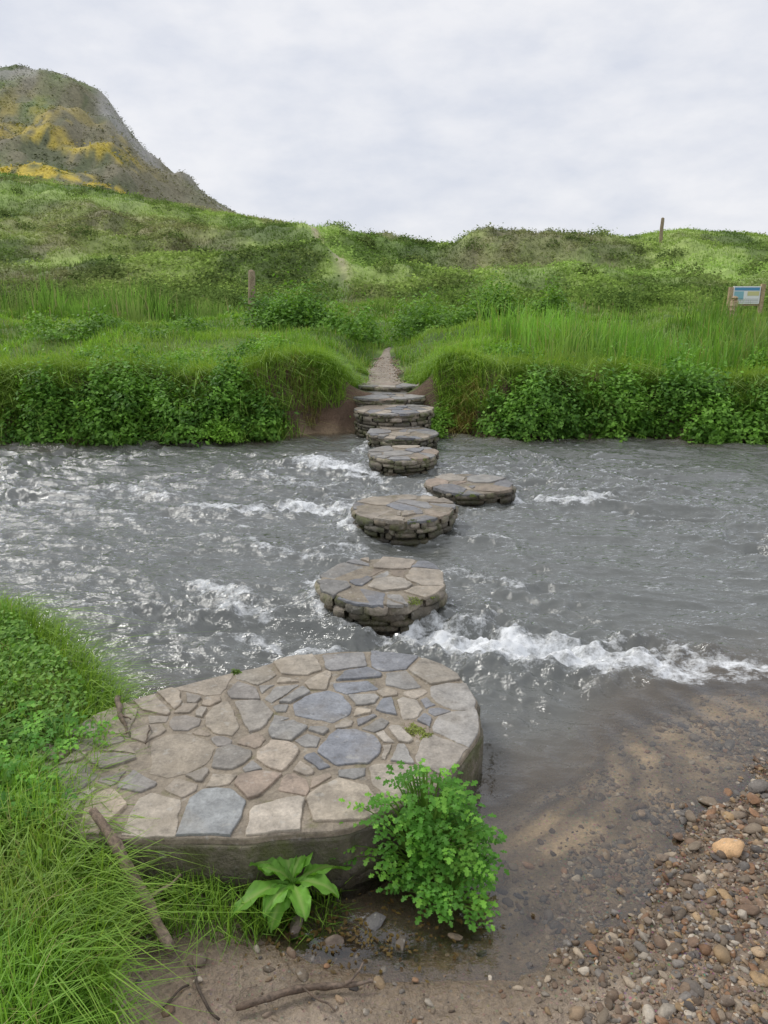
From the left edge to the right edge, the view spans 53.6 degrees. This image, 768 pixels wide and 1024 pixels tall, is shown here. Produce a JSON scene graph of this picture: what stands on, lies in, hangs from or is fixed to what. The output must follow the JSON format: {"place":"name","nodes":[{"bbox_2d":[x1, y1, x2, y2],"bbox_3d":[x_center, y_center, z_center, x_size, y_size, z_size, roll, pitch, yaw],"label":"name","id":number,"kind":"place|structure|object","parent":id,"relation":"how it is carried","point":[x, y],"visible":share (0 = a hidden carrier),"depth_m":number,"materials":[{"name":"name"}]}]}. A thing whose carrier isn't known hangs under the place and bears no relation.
{"place":"outdoors","nodes":[
{"label":"outdoors","id":0,"kind":"place"},
{"bbox_2d":[172,890,534,982],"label":"pebbles","id":1,"kind":"object","parent":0,"point":[368,939],"visible":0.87,"depth_m":2.15,"materials":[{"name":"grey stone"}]},
{"bbox_2d":[0,432,767,787],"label":"river water","id":2,"kind":"structure","parent":0,"point":[592,582],"depth_m":5.09,"materials":[{"name":"grey liquid"}]},
{"bbox_2d":[314,556,447,637],"bbox_3d":[-0.019,0.621,4.425,0.759,0.524,0.769,0,16,0],"label":"stepping stone","id":3,"kind":"object","parent":2,"relation":"in","point":[373,594],"visible":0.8,"depth_m":4.17,"materials":[{"name":"grey stone"}]},
{"bbox_2d":[407,596,434,604],"bbox_3d":[0.189,0.462,4.088,0.207,0.043,0.108,-14,21,-40],"label":"moss patch","id":4,"kind":"object","parent":3,"relation":"on","point":[415,601],"visible":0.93,"depth_m":4.05,"materials":[{"name":"green plant"}]},
{"bbox_2d":[353,404,434,437],"bbox_3d":[0.127,-0.966,9.555,1.027,0.690,0.923,0,16,0],"label":"stepping stone","id":5,"kind":"object","parent":2,"relation":"in","point":[367,417],"visible":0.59,"depth_m":9.21,"materials":[{"name":"grey stone"}]},
{"bbox_2d":[366,426,438,448],"bbox_3d":[0.213,-0.692,8.901,0.849,0.531,0.872,0,16,0],"label":"stepping stone","id":6,"kind":"object","parent":2,"relation":"in","point":[393,436],"visible":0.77,"depth_m":8.62,"materials":[{"name":"grey stone"}]},
{"bbox_2d":[367,445,438,475],"bbox_3d":[0.199,-0.360,7.771,0.738,0.529,0.738,0,16,0],"label":"stepping stone","id":7,"kind":"object","parent":2,"relation":"in","point":[394,460],"visible":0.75,"depth_m":7.51,"materials":[{"name":"grey stone"}]},
{"bbox_2d":[350,399,457,437],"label":"waterside plant","id":8,"kind":"object","parent":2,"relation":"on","point":[437,423],"visible":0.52,"depth_m":9.59,"materials":[{"name":"green plant"}]},
{"bbox_2d":[350,494,458,546],"bbox_3d":[0.158,0.204,5.843,0.832,0.528,0.784,0,16,0],"label":"stepping stone","id":9,"kind":"object","parent":2,"relation":"in","point":[384,519],"visible":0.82,"depth_m":5.57,"materials":[{"name":"grey stone"}]},
{"bbox_2d":[424,473,516,506],"bbox_3d":[0.763,-0.049,6.832,0.820,0.459,0.796,0,16,0],"label":"stepping stone","id":10,"kind":"object","parent":2,"relation":"in","point":[485,488],"visible":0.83,"depth_m":6.59,"materials":[{"name":"grey stone"}]},
{"bbox_2d":[0,64,767,1023],"bbox_3d":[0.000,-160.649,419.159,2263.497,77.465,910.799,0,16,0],"label":"ground","id":11,"kind":"structure","parent":0,"point":[460,988],"depth_m":2.79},
{"bbox_2d":[0,757,31,792],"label":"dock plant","id":12,"kind":"object","parent":11,"relation":"on","point":[7,762],"visible":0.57,"depth_m":2.41,"materials":[{"name":"green plant"}]},
{"bbox_2d":[0,739,76,817],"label":"leafy herb plant","id":13,"kind":"object","parent":11,"relation":"on","point":[12,778],"visible":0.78,"depth_m":2.37,"materials":[{"name":"green plant"}]},
{"bbox_2d":[0,700,87,754],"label":"leafy herb plant","id":14,"kind":"object","parent":11,"relation":"on","point":[27,727],"visible":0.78,"depth_m":2.71,"materials":[{"name":"green plant"}]},
{"bbox_2d":[0,603,98,881],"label":"bank weeds","id":15,"kind":"object","parent":11,"relation":"on","point":[15,648],"visible":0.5,"depth_m":2.96,"materials":[{"name":"green plant"}]},
{"bbox_2d":[5,700,118,765],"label":"leafy herb plant","id":16,"kind":"object","parent":11,"relation":"on","point":[62,741],"visible":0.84,"depth_m":2.67,"materials":[{"name":"green plant"}]},
{"bbox_2d":[2,799,166,928],"bbox_3d":[-0.866,1.022,2.193,0.582,0.286,0.686,0,16,0],"label":"grass tussock","id":17,"kind":"object","parent":11,"relation":"on","point":[64,882],"depth_m":2.12,"materials":[{"name":"green plant"}]},
{"bbox_2d":[8,305,221,341],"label":"bramble bush","id":18,"kind":"object","parent":11,"relation":"on","point":[89,322],"visible":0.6,"depth_m":13.64,"materials":[{"name":"green plant"}]},
{"bbox_2d":[0,589,234,1023],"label":"riverbank grass","id":19,"kind":"structure","parent":11,"relation":"on","point":[21,909],"depth_m":1.98,"materials":[{"name":"green plant"}]},
{"bbox_2d":[0,63,235,211],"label":"mountain heather","id":20,"kind":"object","parent":11,"relation":"on","point":[123,191],"visible":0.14,"depth_m":161.29,"materials":[{"name":"green plant"}]},
{"bbox_2d":[0,262,243,323],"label":"tall reeds","id":21,"kind":"object","parent":11,"relation":"on","point":[130,304],"visible":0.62,"depth_m":20.66,"materials":[{"name":"green plant"}]},
{"bbox_2d":[88,807,180,953],"bbox_3d":[-0.678,1.016,2.175,0.136,0.228,0.442,-15,22,-42],"label":"driftwood branch","id":22,"kind":"object","parent":11,"relation":"on","point":[100,821],"visible":0.72,"depth_m":2.14,"materials":[{"name":"brown wood"}]},
{"bbox_2d":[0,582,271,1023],"bbox_3d":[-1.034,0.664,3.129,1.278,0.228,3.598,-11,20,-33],"label":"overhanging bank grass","id":23,"kind":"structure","parent":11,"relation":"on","point":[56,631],"depth_m":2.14,"materials":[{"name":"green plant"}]},
{"bbox_2d":[0,318,298,446],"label":"riverbank bush","id":24,"kind":"object","parent":11,"relation":"on","point":[107,428],"visible":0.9,"depth_m":8.98,"materials":[{"name":"green plant"}]},
{"bbox_2d":[0,268,301,310],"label":"bramble bush","id":25,"kind":"object","parent":11,"relation":"on","point":[233,298],"visible":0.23,"depth_m":28.23,"materials":[{"name":"green plant"}]},
{"bbox_2d":[70,331,302,369],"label":"bramble bush","id":26,"kind":"object","parent":11,"relation":"on","point":[177,355],"visible":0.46,"depth_m":10.84,"materials":[{"name":"green plant"}]},
{"bbox_2d":[103,862,276,973],"bbox_3d":[-0.566,1.091,2.173,0.750,0.176,0.579,0,16,0],"label":"grass tussock","id":27,"kind":"object","parent":11,"relation":"on","point":[174,905],"depth_m":2.16,"materials":[{"name":"plant"}]},
{"bbox_2d":[162,963,219,1020],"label":"twig","id":28,"kind":"object","parent":11,"relation":"on","point":[190,966],"visible":0.95,"depth_m":1.90,"materials":[{"name":"brown wood"}]},
{"bbox_2d":[191,416,248,443],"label":"riverbank bush","id":29,"kind":"object","parent":11,"relation":"on","point":[221,432],"visible":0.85,"depth_m":8.95,"materials":[{"name":"green plant"}]},
{"bbox_2d":[145,866,329,987],"bbox_3d":[-0.421,1.128,2.168,0.581,0.196,0.669,-7,18,-24],"label":"grass tussock","id":30,"kind":"object","parent":11,"relation":"on","point":[246,925],"depth_m":2.15,"materials":[{"name":"green plant"}]},
{"bbox_2d":[14,651,483,900],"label":"stone platform","id":31,"kind":"structure","parent":11,"relation":"on","point":[277,758],"depth_m":2.59,"materials":[{"name":"grey stone"}]},
{"bbox_2d":[114,695,150,743],"bbox_3d":[-0.937,0.761,2.794,0.090,0.035,0.348,-15,22,-41],"label":"driftwood stick","id":32,"kind":"object","parent":31,"relation":"on","point":[119,706],"visible":1,"depth_m":2.81,"materials":[{"name":"brown wood"}]},
{"bbox_2d":[231,668,241,674],"bbox_3d":[-0.621,0.670,3.187,0.050,0.031,0.054,-12,20,-35],"label":"moss patch","id":33,"kind":"object","parent":31,"relation":"on","point":[235,671],"visible":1,"depth_m":3.18,"materials":[{"name":"green plant"}]},
{"bbox_2d":[404,722,432,738],"bbox_3d":[0.128,0.794,2.757,0.125,0.027,0.089,8,18,27],"label":"moss patch","id":34,"kind":"object","parent":31,"relation":"on","point":[416,730],"visible":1,"depth_m":2.75,"materials":[{"name":"green plant"}]},
{"bbox_2d":[248,270,257,328],"bbox_3d":[-2.790,-4.390,16.214,0.170,1.487,0.154,-14,21,-39],"label":"wooden post","id":35,"kind":"object","parent":11,"relation":"on","point":[251,278],"visible":0.54,"depth_m":16.05,"materials":[{"name":"brown wood"}]},
{"bbox_2d":[230,852,351,933],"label":"dock plant","id":36,"kind":"object","parent":11,"relation":"on","point":[281,895],"visible":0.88,"depth_m":2.20,"materials":[{"name":"green plant"}]},
{"bbox_2d":[235,961,372,1010],"bbox_3d":[-0.191,1.214,1.898,0.349,0.040,0.096,-5,17,-16],"label":"driftwood stick","id":37,"kind":"object","parent":11,"relation":"on","point":[285,992],"visible":1,"depth_m":1.92,"materials":[{"name":"brown wood"}]},
{"bbox_2d":[281,348,334,429],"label":"dry grass tussock","id":38,"kind":"object","parent":11,"relation":"on","point":[309,398],"visible":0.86,"depth_m":9.66,"materials":[{"name":"green plant"}]},
{"bbox_2d":[222,265,394,347],"bbox_3d":[-1.518,-4.367,16.256,3.835,1.973,3.440,0,16,0],"label":"bramble bush","id":39,"kind":"object","parent":11,"relation":"on","point":[282,312],"visible":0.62,"depth_m":15.60,"materials":[{"name":"green plant"}]},
{"bbox_2d":[261,876,386,955],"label":"grass tussock","id":40,"kind":"object","parent":11,"relation":"on","point":[285,917],"depth_m":2.22,"materials":[{"name":"green plant"}]},
{"bbox_2d":[284,341,375,412],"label":"grass tussock","id":41,"kind":"object","parent":11,"relation":"on","point":[308,366],"depth_m":9.73,"materials":[{"name":"green plant"}]},
{"bbox_2d":[293,343,375,386],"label":"grass tussock","id":42,"kind":"object","parent":11,"relation":"on","point":[351,379],"depth_m":9.97,"materials":[{"name":"green plant"}]},
{"bbox_2d":[309,352,363,408],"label":"grass tussock","id":43,"kind":"object","parent":11,"relation":"on","point":[339,388],"depth_m":9.80,"materials":[{"name":"green plant"}]},
{"bbox_2d":[310,342,379,385],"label":"grass tussock","id":44,"kind":"object","parent":11,"relation":"on","point":[358,377],"depth_m":10.70,"materials":[{"name":"green plant"}]},
{"bbox_2d":[351,361,375,374],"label":"grass tussock","id":45,"kind":"object","parent":11,"relation":"on","point":[364,371],"depth_m":12.17,"materials":[{"name":"green plant"}]},
{"bbox_2d":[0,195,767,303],"bbox_3d":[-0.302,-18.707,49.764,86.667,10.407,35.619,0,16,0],"label":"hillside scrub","id":46,"kind":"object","parent":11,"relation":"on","point":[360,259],"visible":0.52,"depth_m":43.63,"materials":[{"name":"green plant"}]},
{"bbox_2d":[0,334,767,444],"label":"overhanging bank grass","id":47,"kind":"structure","parent":11,"relation":"on","point":[8,379],"depth_m":9.42,"materials":[{"name":"green plant"}]},
{"bbox_2d":[0,171,767,305],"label":"hillside grass","id":48,"kind":"structure","parent":11,"relation":"on","point":[345,256],"depth_m":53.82,"materials":[{"name":"green plant"}]},
{"bbox_2d":[0,181,767,296],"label":"gorse scrub","id":49,"kind":"object","parent":11,"relation":"on","point":[195,249],"visible":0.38,"depth_m":48.71,"materials":[{"name":"green plant"}]},
{"bbox_2d":[0,276,767,323],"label":"meadow grass","id":50,"kind":"structure","parent":11,"relation":"on","point":[381,304],"depth_m":27.46,"materials":[{"name":"green plant"}]},
{"bbox_2d":[0,302,767,392],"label":"meadow grass","id":51,"kind":"structure","parent":11,"relation":"on","point":[481,339],"depth_m":13.04,"materials":[{"name":"green plant"}]},
{"bbox_2d":[358,382,416,392],"bbox_3d":[0.034,-1.400,10.798,0.939,0.826,0.539,0,16,0],"label":"stepping stone","id":52,"kind":"object","parent":11,"relation":"on","point":[393,387],"visible":0.21,"depth_m":10.50,"materials":[{"name":"grey stone"}]},
{"bbox_2d":[353,392,425,406],"bbox_3d":[0.055,-1.199,10.226,1.062,0.762,0.787,0,16,0],"label":"stepping stone","id":53,"kind":"object","parent":11,"relation":"on","point":[384,398],"visible":0.3,"depth_m":9.90,"materials":[{"name":"grey stone"}]},
{"bbox_2d":[397,371,419,380],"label":"grass tussock","id":54,"kind":"object","parent":11,"relation":"on","point":[406,376],"depth_m":11.80,"materials":[{"name":"green plant"}]},
{"bbox_2d":[401,362,436,384],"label":"grass tussock","id":55,"kind":"object","parent":11,"relation":"on","point":[425,376],"depth_m":10.31,"materials":[{"name":"green plant"}]},
{"bbox_2d":[330,758,509,907],"bbox_3d":[0.099,0.935,2.364,0.539,0.379,0.475,0,16,0],"label":"leafy herb plant","id":56,"kind":"object","parent":11,"relation":"on","point":[421,822],"visible":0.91,"depth_m":2.26,"materials":[{"name":"green plant"}]},
{"bbox_2d":[405,349,464,383],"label":"grass tussock","id":57,"kind":"object","parent":11,"relation":"on","point":[422,369],"depth_m":10.83,"materials":[{"name":"green plant"}]},
{"bbox_2d":[376,833,500,932],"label":"leafy herb plant","id":58,"kind":"object","parent":11,"relation":"on","point":[449,894],"visible":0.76,"depth_m":2.19,"materials":[{"name":"green plant"}]},
{"bbox_2d":[425,372,493,437],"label":"dry grass tussock","id":59,"kind":"object","parent":11,"relation":"on","point":[459,428],"visible":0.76,"depth_m":9.67,"materials":[{"name":"green plant"}]},
{"bbox_2d":[420,343,504,414],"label":"grass tussock","id":60,"kind":"object","parent":11,"relation":"on","point":[439,364],"depth_m":9.96,"materials":[{"name":"green plant"}]},
{"bbox_2d":[421,348,513,437],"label":"grass tussock","id":61,"kind":"object","parent":11,"relation":"on","point":[473,370],"depth_m":9.71,"materials":[{"name":"green plant"}]},
{"bbox_2d":[386,256,584,341],"bbox_3d":[2.354,-4.770,17.257,4.854,2.068,3.631,0,16,0],"label":"bramble bush","id":62,"kind":"object","parent":11,"relation":"on","point":[418,321],"visible":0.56,"depth_m":16.74,"materials":[{"name":"green plant"}]},
{"bbox_2d":[457,346,603,441],"bbox_3d":[1.900,-1.429,9.440,1.958,1.202,1.515,0,16,0],"label":"riverbank bush","id":63,"kind":"object","parent":11,"relation":"on","point":[560,413],"visible":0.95,"depth_m":9.24,"materials":[{"name":"green plant"}]},
{"bbox_2d":[425,279,767,313],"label":"bramble bush","id":64,"kind":"object","parent":11,"relation":"on","point":[609,297],"visible":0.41,"depth_m":28.77,"materials":[{"name":"green plant"}]},
{"bbox_2d":[473,287,767,379],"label":"tall reeds","id":65,"kind":"object","parent":11,"relation":"on","point":[575,333],"visible":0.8,"depth_m":12.07,"materials":[{"name":"green plant"}]},
{"bbox_2d":[478,338,767,372],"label":"bramble bush","id":66,"kind":"object","parent":11,"relation":"on","point":[760,358],"visible":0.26,"depth_m":10.56,"materials":[{"name":"green plant"}]},
{"bbox_2d":[659,217,664,242],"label":"wooden post","id":67,"kind":"object","parent":11,"relation":"on","point":[661,229],"visible":0.91,"depth_m":56.30,"materials":[{"name":"brown wood"}]},
{"bbox_2d":[571,341,767,446],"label":"riverbank bush","id":68,"kind":"object","parent":11,"relation":"on","point":[737,425],"visible":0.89,"depth_m":9.21,"materials":[{"name":"green plant"}]},
{"bbox_2d":[729,296,737,315],"bbox_3d":[9.155,-5.205,19.942,0.210,0.892,0.208,-12,20,-36],"label":"wooden post","id":69,"kind":"object","parent":11,"relation":"on","point":[735,303],"visible":0.47,"depth_m":19.82,"materials":[{"name":"brown wood"}]},
{"bbox_2d":[726,284,765,314],"bbox_3d":[9.620,-5.462,20.282,0.940,1.200,0.100,0,16,0],"label":"information sign","id":70,"kind":"object","parent":11,"relation":"on","point":[753,295],"visible":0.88,"depth_m":20.16,"materials":[{"name":"blue wood"}]},
{"bbox_2d":[0,0,767,242],"label":"sky","id":71,"kind":"structure","parent":0,"point":[438,119],"materials":[{"name":"white"}]},
{"bbox_2d":[367,347,418,386],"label":"dirt path","id":72,"kind":"structure","parent":0,"point":[385,354],"depth_m":12.64,"materials":[{"name":"brown soil"}]},
{"bbox_2d":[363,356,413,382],"bbox_3d":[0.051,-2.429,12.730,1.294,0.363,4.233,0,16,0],"label":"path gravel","id":73,"kind":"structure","parent":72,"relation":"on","point":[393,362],"depth_m":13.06,"materials":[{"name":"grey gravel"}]},
{"bbox_2d":[100,682,767,1023],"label":"gravel beach","id":74,"kind":"structure","parent":0,"point":[691,991],"depth_m":2.23,"materials":[{"name":"brown gravel"}]}
]}

